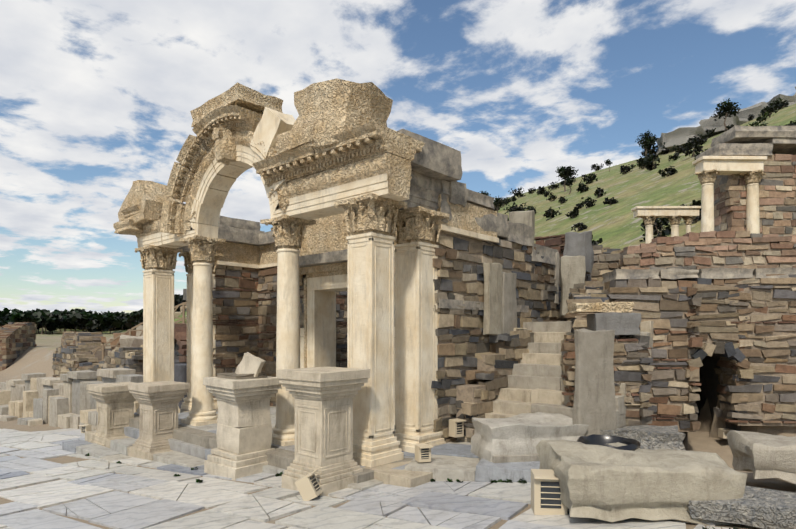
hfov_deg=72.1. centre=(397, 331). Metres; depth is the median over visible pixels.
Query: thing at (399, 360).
temple marble
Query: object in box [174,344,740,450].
vault interior
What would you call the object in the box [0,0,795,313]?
sky
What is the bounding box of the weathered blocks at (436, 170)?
[179,125,795,311]
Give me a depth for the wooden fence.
29.72 m
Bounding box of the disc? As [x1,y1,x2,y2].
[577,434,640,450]
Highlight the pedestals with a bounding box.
[86,352,369,495]
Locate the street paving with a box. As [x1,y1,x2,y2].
[0,428,732,528]
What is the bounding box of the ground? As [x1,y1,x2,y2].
[0,104,795,528]
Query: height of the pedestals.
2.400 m
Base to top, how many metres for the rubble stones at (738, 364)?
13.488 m
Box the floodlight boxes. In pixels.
[78,328,735,514]
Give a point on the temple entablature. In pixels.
(217, 156)
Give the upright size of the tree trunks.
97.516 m
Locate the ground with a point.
(616, 226)
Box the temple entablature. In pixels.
[121,105,424,247]
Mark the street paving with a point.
(101, 487)
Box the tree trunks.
[0,104,785,333]
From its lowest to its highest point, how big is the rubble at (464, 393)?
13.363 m
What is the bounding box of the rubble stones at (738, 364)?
[0,154,795,442]
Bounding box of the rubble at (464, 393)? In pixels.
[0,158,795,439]
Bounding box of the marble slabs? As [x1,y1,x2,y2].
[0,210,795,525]
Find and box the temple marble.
[137,107,766,467]
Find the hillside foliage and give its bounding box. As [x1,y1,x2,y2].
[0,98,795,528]
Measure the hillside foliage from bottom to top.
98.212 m
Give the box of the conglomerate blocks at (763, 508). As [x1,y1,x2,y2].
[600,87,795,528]
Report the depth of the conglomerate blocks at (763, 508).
5.78 m
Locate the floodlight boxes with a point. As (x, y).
(545, 493)

